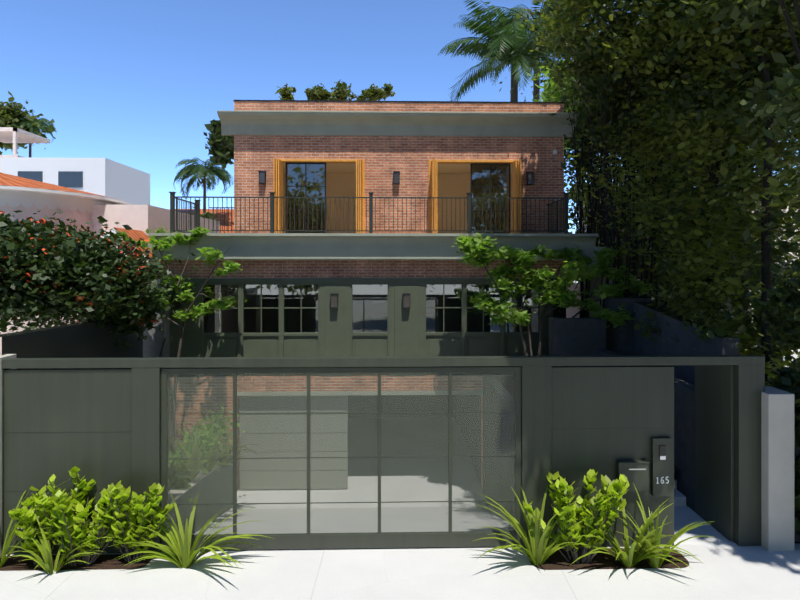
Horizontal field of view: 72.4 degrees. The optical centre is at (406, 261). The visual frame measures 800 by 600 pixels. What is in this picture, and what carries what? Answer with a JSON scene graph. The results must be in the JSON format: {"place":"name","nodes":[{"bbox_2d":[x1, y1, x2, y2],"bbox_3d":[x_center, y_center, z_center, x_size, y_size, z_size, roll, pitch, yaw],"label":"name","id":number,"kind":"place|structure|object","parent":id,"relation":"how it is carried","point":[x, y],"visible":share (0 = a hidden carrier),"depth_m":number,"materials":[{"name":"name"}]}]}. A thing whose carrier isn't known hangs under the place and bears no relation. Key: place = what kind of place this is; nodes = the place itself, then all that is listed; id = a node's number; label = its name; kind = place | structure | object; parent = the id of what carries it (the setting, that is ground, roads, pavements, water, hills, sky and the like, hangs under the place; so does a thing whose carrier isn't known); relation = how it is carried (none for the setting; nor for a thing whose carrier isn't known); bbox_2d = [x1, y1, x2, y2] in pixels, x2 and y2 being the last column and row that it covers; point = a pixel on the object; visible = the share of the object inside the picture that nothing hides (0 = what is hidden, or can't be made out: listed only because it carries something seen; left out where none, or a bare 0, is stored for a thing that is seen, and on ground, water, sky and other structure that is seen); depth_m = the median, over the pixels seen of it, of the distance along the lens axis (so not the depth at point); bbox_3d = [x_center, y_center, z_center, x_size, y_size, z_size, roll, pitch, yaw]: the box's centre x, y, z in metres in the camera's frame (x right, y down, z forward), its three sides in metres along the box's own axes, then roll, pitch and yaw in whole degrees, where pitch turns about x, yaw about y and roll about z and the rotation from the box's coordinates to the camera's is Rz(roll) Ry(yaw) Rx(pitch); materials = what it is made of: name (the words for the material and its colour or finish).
{"place":"outdoors","nodes":[
{"label":"outdoors","id":0,"kind":"place"},
{"bbox_2d":[203,119,233,169],"bbox_3d":[-9.857,-6.389,29.724,1.882,2.759,3.357,0,0,-1],"label":"tree","id":1,"kind":"object","parent":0,"point":[221,149],"visible":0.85,"depth_m":28.96,"materials":[{"name":"green plant"}]},
{"bbox_2d":[0,281,799,599],"bbox_3d":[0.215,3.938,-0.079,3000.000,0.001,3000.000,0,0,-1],"label":"ground","id":2,"kind":"structure","parent":0,"point":[736,573],"depth_m":6.80,"materials":[{"name":"concrete"}]},
{"bbox_2d":[0,127,49,156],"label":"roof canopy","id":3,"kind":"object","parent":2,"relation":"on","point":[14,135],"visible":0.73,"depth_m":40.56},
{"bbox_2d":[7,113,57,156],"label":"tree","id":4,"kind":"object","parent":2,"relation":"on","point":[42,123],"visible":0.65,"depth_m":58.60,"materials":[{"name":"green plant"}]},
{"bbox_2d":[0,319,142,368],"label":"boundary wall","id":5,"kind":"structure","parent":2,"relation":"on","point":[91,339],"depth_m":9.81,"materials":[{"name":"paint"}]},
{"bbox_2d":[0,210,197,350],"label":"neighbour hedge","id":6,"kind":"object","parent":5,"relation":"on","point":[48,273],"visible":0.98,"depth_m":10.48,"materials":[{"name":"green plant"}]},
{"bbox_2d":[0,157,149,204],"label":"building","id":7,"kind":"structure","parent":2,"relation":"on","point":[106,177],"depth_m":29.52,"materials":[{"name":"white paint"}]},
{"bbox_2d":[18,171,82,186],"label":"windows","id":8,"kind":"structure","parent":7,"relation":"attached to","point":[70,178],"depth_m":29.43,"materials":[{"name":"blue glass"}]},
{"bbox_2d":[0,554,152,570],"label":"bed","id":9,"kind":"object","parent":2,"relation":"on","point":[107,561],"visible":0.73,"depth_m":7.11,"materials":[{"name":"soil"}]},
{"bbox_2d":[8,504,61,565],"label":"shrub","id":10,"kind":"object","parent":9,"relation":"on","point":[28,519],"visible":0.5,"depth_m":7.04,"materials":[{"name":"green plant"}]},
{"bbox_2d":[0,478,76,567],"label":"grass plant","id":11,"kind":"object","parent":9,"relation":"on","point":[7,542],"visible":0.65,"depth_m":7.05,"materials":[{"name":"green plant"}]},
{"bbox_2d":[8,514,115,573],"bbox_3d":[-4.428,3.598,6.898,1.394,0.679,0.721,0,0,-1],"label":"grass plant","id":12,"kind":"object","parent":9,"relation":"on","point":[46,553],"visible":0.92,"depth_m":6.95,"materials":[{"name":"green plant"}]},
{"bbox_2d":[21,466,139,565],"bbox_3d":[-4.217,3.310,7.080,1.428,1.270,0.717,0,0,15],"label":"shrub","id":13,"kind":"object","parent":9,"relation":"on","point":[68,528],"visible":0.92,"depth_m":7.05,"materials":[{"name":"green plant"}]},
{"bbox_2d":[100,483,172,563],"bbox_3d":[-3.573,3.412,7.133,1.008,1.065,0.541,0,0,25],"label":"shrub","id":14,"kind":"object","parent":9,"relation":"on","point":[152,514],"visible":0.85,"depth_m":7.08,"materials":[{"name":"green plant"}]},
{"bbox_2d":[0,91,215,219],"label":"greens","id":15,"kind":"object","parent":2,"relation":"on","point":[14,109],"visible":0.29,"depth_m":57.77,"materials":[{"name":"green plant"}]},
{"bbox_2d":[91,205,219,275],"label":"pink house walls","id":16,"kind":"structure","parent":2,"relation":"on","point":[143,218],"depth_m":15.73,"materials":[{"name":"pink paint"}]},
{"bbox_2d":[0,189,90,353],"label":"wall","id":17,"kind":"structure","parent":16,"relation":"on","point":[80,218],"depth_m":14.37,"materials":[{"name":"white paint"}]},
{"bbox_2d":[0,172,110,197],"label":"turret roof","id":18,"kind":"structure","parent":17,"relation":"on","point":[8,180],"depth_m":14.78,"materials":[{"name":"orange tile"}]},
{"bbox_2d":[0,190,112,212],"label":"house wall","id":19,"kind":"structure","parent":17,"relation":"attached to","point":[30,200],"depth_m":14.43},
{"bbox_2d":[0,185,130,204],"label":"roof eave","id":20,"kind":"object","parent":17,"relation":"attached to","point":[113,201],"visible":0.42,"depth_m":14.49,"materials":[{"name":"white paint"}]},
{"bbox_2d":[101,227,151,257],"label":"porch roof","id":21,"kind":"structure","parent":16,"relation":"attached to","point":[136,235],"depth_m":14.85,"materials":[{"name":"orange tile"}]},
{"bbox_2d":[102,228,147,261],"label":"porch fascia","id":22,"kind":"structure","parent":21,"relation":"attached to","point":[114,232],"depth_m":14.12,"materials":[{"name":"white paint"}]},
{"bbox_2d":[143,276,169,357],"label":"wall","id":23,"kind":"structure","parent":2,"relation":"on","point":[153,343],"depth_m":13.97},
{"bbox_2d":[159,338,165,356],"bbox_3d":[-6.137,2.145,13.771,0.040,0.442,0.834,0,0,-14],"label":"trunk","id":24,"kind":"object","parent":23,"relation":"attached to","point":[162,347],"visible":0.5,"depth_m":13.71,"materials":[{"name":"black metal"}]},
{"bbox_2d":[108,502,274,568],"bbox_3d":[-2.768,3.492,7.220,2.023,0.891,1.202,0,0,18],"label":"iris","id":25,"kind":"object","parent":2,"relation":"on","point":[180,554],"visible":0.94,"depth_m":7.07,"materials":[{"name":"green plant"}]},
{"bbox_2d":[173,157,232,211],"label":"palm","id":26,"kind":"object","parent":2,"relation":"on","point":[210,172],"visible":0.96,"depth_m":45.04,"materials":[{"name":"green plant"}]},
{"bbox_2d":[161,546,520,551],"bbox_3d":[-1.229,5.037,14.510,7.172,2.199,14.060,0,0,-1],"label":"track","id":27,"kind":"structure","parent":2,"relation":"on","point":[355,548],"depth_m":7.52,"materials":[{"name":"grey metal"}]},
{"bbox_3d":[-1.319,4.739,18.194,6.592,2.797,6.710,0,0,-1],"label":"garage","id":28,"kind":"object","parent":27,"relation":"on","visible":0},
{"bbox_2d":[170,278,552,367],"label":"house facade wall","id":29,"kind":"structure","parent":28,"relation":"on","point":[406,334],"depth_m":14.55,"materials":[{"name":"grey paint"}]},
{"bbox_2d":[172,294,180,308],"bbox_3d":[-6.019,1.032,14.343,0.204,0.380,0.162,0,0,-1],"label":"sconce","id":30,"kind":"object","parent":29,"relation":"attached to","point":[176,304],"visible":0.62,"depth_m":14.27,"materials":[{"name":"black metal"}]},
{"bbox_2d":[330,293,338,307],"bbox_3d":[-1.895,1.031,14.423,0.204,0.380,0.162,0,0,-1],"label":"sconce","id":31,"kind":"object","parent":29,"relation":"attached to","point":[334,300],"visible":1,"depth_m":14.35,"materials":[{"name":"black metal"}]},
{"bbox_2d":[163,260,577,277],"bbox_3d":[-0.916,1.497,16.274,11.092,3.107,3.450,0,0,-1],"label":"brick band","id":32,"kind":"object","parent":29,"relation":"on","point":[352,268],"visible":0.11,"depth_m":14.53,"materials":[{"name":"brown brick"}]},
{"bbox_2d":[204,284,538,332],"bbox_3d":[-0.902,1.270,14.628,8.962,1.322,0.001,0,0,-1],"label":"ground floor glass","id":33,"kind":"object","parent":29,"relation":"on","point":[369,308],"visible":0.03,"depth_m":14.62,"materials":[{"name":"glass"}]},
{"bbox_2d":[148,233,597,259],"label":"balcony slab","id":34,"kind":"structure","parent":29,"relation":"on","point":[335,246],"depth_m":14.18,"materials":[{"name":"grey concrete"}]},
{"bbox_2d":[403,293,409,307],"bbox_3d":[0.007,1.031,14.470,0.204,0.380,0.162,0,0,-1],"label":"sconce","id":35,"kind":"object","parent":29,"relation":"attached to","point":[406,300],"visible":0.98,"depth_m":14.40,"materials":[{"name":"black metal"}]},
{"bbox_3d":[4.325,3.250,11.840,3.904,0.400,5.670,0,0,-1],"label":"planter","id":36,"kind":"object","parent":28,"relation":"on","visible":0},
{"bbox_2d":[450,233,656,355],"bbox_3d":[3.557,1.195,13.207,4.988,3.801,2.608,0,0,-1],"label":"tree","id":37,"kind":"object","parent":36,"relation":"in","point":[477,251],"visible":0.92,"depth_m":13.19,"materials":[{"name":"green plant"}]},
{"bbox_2d":[2,355,764,554],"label":"wall","id":38,"kind":"structure","parent":2,"relation":"on","point":[117,412],"depth_m":7.49,"materials":[{"name":"grey paint"}]},
{"bbox_2d":[9,428,650,491],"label":"panel joints","id":39,"kind":"object","parent":38,"relation":"attached to","point":[93,432],"visible":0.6,"depth_m":7.37,"materials":[{"name":"black metal"}]},
{"bbox_2d":[161,366,520,549],"bbox_3d":[-0.871,2.683,7.492,4.901,2.469,0.050,0,0,-1],"label":"gate frame","id":40,"kind":"object","parent":38,"relation":"attached to","point":[379,539],"visible":0.71,"depth_m":7.47,"materials":[{"name":"grey metal"}]},
{"bbox_2d":[167,372,514,535],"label":"sliding gate","id":41,"kind":"structure","parent":40,"relation":"in","point":[414,476],"depth_m":7.49,"materials":[{"name":"clear glass"}]},
{"bbox_2d":[616,460,649,490],"bbox_3d":[3.105,2.934,7.501,0.430,0.399,0.105,0,0,-1],"label":"mailbox","id":42,"kind":"object","parent":38,"relation":"attached to","point":[639,479],"visible":0.9,"depth_m":7.46,"materials":[{"name":"grey metal"}]},
{"bbox_2d":[651,437,671,495],"bbox_3d":[3.513,2.819,7.531,0.264,0.791,0.065,0,0,-1],"label":"intercom panel","id":43,"kind":"object","parent":38,"relation":"attached to","point":[660,469],"visible":1,"depth_m":7.50,"materials":[{"name":"grey metal"}]},
{"bbox_2d":[659,445,665,459],"bbox_3d":[3.511,2.615,7.494,0.086,0.199,0.020,0,0,-1],"label":"intercom","id":44,"kind":"object","parent":43,"relation":"attached to","point":[662,450],"visible":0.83,"depth_m":7.48,"materials":[{"name":"black metal"}]},
{"bbox_2d":[657,476,668,483],"bbox_3d":[3.515,2.994,7.496,0.179,0.099,0.001,0,0,-1],"label":"house number","id":45,"kind":"object","parent":43,"relation":"attached to","point":[663,480],"visible":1,"depth_m":7.50,"materials":[{"name":"white metal"}]},
{"bbox_2d":[695,365,733,540],"bbox_3d":[4.561,2.683,8.120,0.045,2.449,0.920,0,0,-1],"label":"pedestrian door","id":46,"kind":"structure","parent":38,"relation":"attached to","point":[714,443],"depth_m":8.03,"materials":[{"name":"grey metal"}]},
{"bbox_2d":[0,354,793,555],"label":"piers","id":47,"kind":"structure","parent":2,"relation":"on","point":[777,469],"depth_m":7.43,"materials":[{"name":"grey concrete"}]},
{"bbox_2d":[438,0,574,101],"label":"palm","id":48,"kind":"object","parent":2,"relation":"on","point":[500,46],"visible":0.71,"depth_m":29.45,"materials":[{"name":"green plant"}]},
{"bbox_2d":[473,0,593,98],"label":"palm","id":49,"kind":"object","parent":2,"relation":"on","point":[513,13],"visible":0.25,"depth_m":33.74,"materials":[{"name":"green plant"}]},
{"bbox_2d":[578,247,614,317],"bbox_3d":[5.051,1.528,15.394,0.892,3.844,2.000,0,0,-1],"label":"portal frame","id":50,"kind":"object","parent":2,"relation":"on","point":[597,282],"depth_m":15.22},
{"bbox_2d":[530,547,688,569],"bbox_3d":[2.664,3.934,7.258,2.082,0.001,0.510,0,0,-1],"label":"bed","id":51,"kind":"object","parent":2,"relation":"on","point":[556,560],"visible":0.62,"depth_m":7.15,"materials":[{"name":"soil"}]},
{"bbox_2d":[474,485,611,565],"bbox_3d":[1.814,3.456,7.222,1.862,0.963,1.306,0,0,12],"label":"iris","id":52,"kind":"object","parent":51,"relation":"on","point":[539,551],"visible":0.92,"depth_m":7.15,"materials":[{"name":"green plant"}]},
{"bbox_2d":[523,469,628,563],"bbox_3d":[2.219,3.335,7.123,1.368,1.220,0.662,0,0,-1],"label":"shrub","id":53,"kind":"object","parent":51,"relation":"on","point":[600,503],"visible":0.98,"depth_m":7.10,"materials":[{"name":"green plant"}]},
{"bbox_2d":[565,497,703,568],"bbox_3d":[2.835,3.494,7.034,1.567,0.887,1.162,0,0,-1],"label":"iris","id":54,"kind":"object","parent":51,"relation":"on","point":[629,556],"visible":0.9,"depth_m":7.03,"materials":[{"name":"green plant"}]},
{"bbox_2d":[615,483,713,568],"bbox_3d":[3.274,3.450,7.195,1.321,0.977,0.947,0,0,-19],"label":"spiky plant","id":55,"kind":"object","parent":51,"relation":"on","point":[654,562],"visible":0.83,"depth_m":7.03,"materials":[{"name":"green plant"}]},
{"bbox_2d":[559,31,671,317],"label":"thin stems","id":56,"kind":"object","parent":2,"relation":"on","point":[627,266],"visible":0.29,"depth_m":14.02,"materials":[{"name":"green plant"}]},
{"bbox_2d":[604,296,649,355],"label":"curved wall","id":57,"kind":"structure","parent":2,"relation":"on","point":[620,340],"depth_m":12.93,"materials":[{"name":"paint"}]},
{"bbox_2d":[477,0,799,387],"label":"trees","id":58,"kind":"object","parent":2,"relation":"on","point":[724,116],"visible":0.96,"depth_m":11.14,"materials":[{"name":"green plant"}]},
{"bbox_2d":[527,58,591,151],"bbox_3d":[8.153,-7.348,25.857,4.704,4.812,6.714,0,0,-1],"label":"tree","id":59,"kind":"object","parent":58,"relation":"on","point":[544,95],"visible":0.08,"depth_m":25.35,"materials":[{"name":"green plant"}]},
{"bbox_2d":[619,296,738,384],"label":"boundary wall","id":60,"kind":"structure","parent":2,"relation":"on","point":[688,344],"depth_m":10.99,"materials":[{"name":"paint"}]},
{"bbox_2d":[624,295,730,337],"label":"wall copings","id":61,"kind":"object","parent":60,"relation":"on","point":[670,314],"depth_m":11.41,"materials":[{"name":"concrete"}]},
{"bbox_2d":[566,195,799,320],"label":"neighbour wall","id":62,"kind":"structure","parent":2,"relation":"on","point":[570,312],"depth_m":19.05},
{"bbox_2d":[674,479,735,544],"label":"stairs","id":63,"kind":"structure","parent":2,"relation":"on","point":[684,515],"depth_m":8.10,"materials":[{"name":"grey concrete"}]},
{"bbox_2d":[549,318,730,540],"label":"stair walls","id":64,"kind":"structure","parent":63,"relation":"on","point":[577,336],"depth_m":9.22,"materials":[{"name":"paint"}]},
{"bbox_2d":[757,274,799,534],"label":"foliage","id":65,"kind":"object","parent":2,"relation":"on","point":[782,307],"visible":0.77,"depth_m":7.88,"materials":[{"name":"green plant"}]},
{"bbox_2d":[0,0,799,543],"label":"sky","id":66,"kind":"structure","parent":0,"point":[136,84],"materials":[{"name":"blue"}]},
{"bbox_2d":[553,278,565,317],"bbox_3d":[4.272,1.507,15.975,0.732,3.087,0.200,0,0,-1],"label":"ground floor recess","id":67,"kind":"object","parent":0,"point":[559,312],"visible":0.14,"depth_m":15.88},
{"bbox_2d":[794,403,799,541],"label":"neighbour front wall","id":68,"kind":"structure","parent":0,"point":[796,535],"depth_m":7.68,"materials":[{"name":"paint"}]},
{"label":"upper floor","id":69,"kind":"structure","parent":0,"visible":0},
{"bbox_2d":[283,173,511,232],"bbox_3d":[-0.239,-2.035,18.531,9.100,2.612,4.470,0,0,-1],"label":"interior","id":70,"kind":"object","parent":69,"relation":"on","point":[449,184],"depth_m":20.58,"materials":[{"name":"brown wood"}]},
{"bbox_2d":[283,163,511,173],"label":"roller blinds","id":71,"kind":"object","parent":70,"relation":"on","point":[351,168],"depth_m":19.60,"materials":[{"name":"beige wood"}]},
{"bbox_2d":[234,101,563,232],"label":"brick walls","id":72,"kind":"structure","parent":69,"relation":"on","point":[407,157],"depth_m":16.02,"materials":[{"name":"brown brick"}]},
{"bbox_2d":[258,171,265,183],"bbox_3d":[-4.165,-2.441,15.841,0.196,0.365,0.156,0,0,-1],"label":"sconce","id":73,"kind":"object","parent":72,"relation":"attached to","point":[262,177],"visible":0.98,"depth_m":15.78,"materials":[{"name":"black metal"}]},
{"bbox_2d":[275,79,395,100],"bbox_3d":[-2.403,-5.827,18.934,4.073,0.923,1.523,0,0,-1],"label":"roof garden","id":74,"kind":"object","parent":72,"relation":"on","point":[318,92],"visible":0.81,"depth_m":18.66,"materials":[{"name":"green plant"}]},
{"bbox_2d":[393,171,399,184],"bbox_3d":[-0.279,-2.441,15.936,0.196,0.365,0.156,0,0,-1],"label":"sconce","id":75,"kind":"object","parent":72,"relation":"attached to","point":[396,177],"visible":1,"depth_m":15.87,"materials":[{"name":"black metal"}]},
{"bbox_2d":[273,158,520,232],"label":"balcony doors","id":76,"kind":"structure","parent":72,"relation":"in","point":[360,177],"depth_m":15.64,"materials":[{"name":"brown wood"}]},
{"bbox_2d":[286,163,509,232],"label":"french doors","id":77,"kind":"structure","parent":72,"relation":"attached to","point":[471,186],"depth_m":16.21,"materials":[{"name":"black metal"}]},
{"bbox_2d":[287,164,508,232],"bbox_3d":[-0.228,-1.843,16.175,6.563,2.067,0.001,0,0,-1],"label":"sliding door glass","id":78,"kind":"object","parent":77,"relation":"in","point":[315,174],"visible":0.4,"depth_m":16.12,"materials":[{"name":"clear glass"}]},
{"bbox_2d":[217,110,579,136],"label":"cornice","id":79,"kind":"structure","parent":72,"relation":"attached to","point":[379,123],"depth_m":15.87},
{"bbox_2d":[233,100,564,102],"bbox_3d":[-0.287,-4.688,20.505,9.700,0.035,9.020,0,0,-1],"label":"parapet coping","id":80,"kind":"object","parent":72,"relation":"on","point":[397,101],"visible":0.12,"depth_m":15.99,"materials":[{"name":"black metal"}]},
{"bbox_2d":[526,172,533,184],"bbox_3d":[3.630,-2.441,16.031,0.195,0.365,0.156,0,0,-1],"label":"sconce","id":81,"kind":"object","parent":72,"relation":"attached to","point":[530,178],"visible":0.96,"depth_m":15.96,"materials":[{"name":"black metal"}]},
{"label":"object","id":82,"kind":"structure","parent":0,"visible":0},
{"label":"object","id":83,"kind":"object","parent":82,"relation":"on","visible":0},
{"bbox_2d":[169,192,568,232],"bbox_3d":[-0.948,-1.261,15.575,10.334,1.065,2.885,0,0,-1],"label":"balcony railing","id":84,"kind":"object","parent":83,"relation":"on","point":[173,197],"visible":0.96,"depth_m":14.21,"materials":[{"name":"black metal"}]},
{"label":"garden bed","id":85,"kind":"object","parent":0,"visible":0},
{"bbox_2d":[111,225,241,356],"bbox_3d":[-5.686,1.833,13.467,3.322,5.608,2.192,0,0,-1],"label":"tree","id":86,"kind":"object","parent":85,"relation":"in","point":[210,255],"visible":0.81,"depth_m":13.67,"materials":[{"name":"green plant"}]},
{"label":"house","id":87,"kind":"object","parent":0,"visible":0},
{"bbox_2d":[169,209,233,232],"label":"roof","id":88,"kind":"structure","parent":87,"relation":"on","point":[218,216],"depth_m":48.29,"materials":[{"name":"tile"}]}
]}

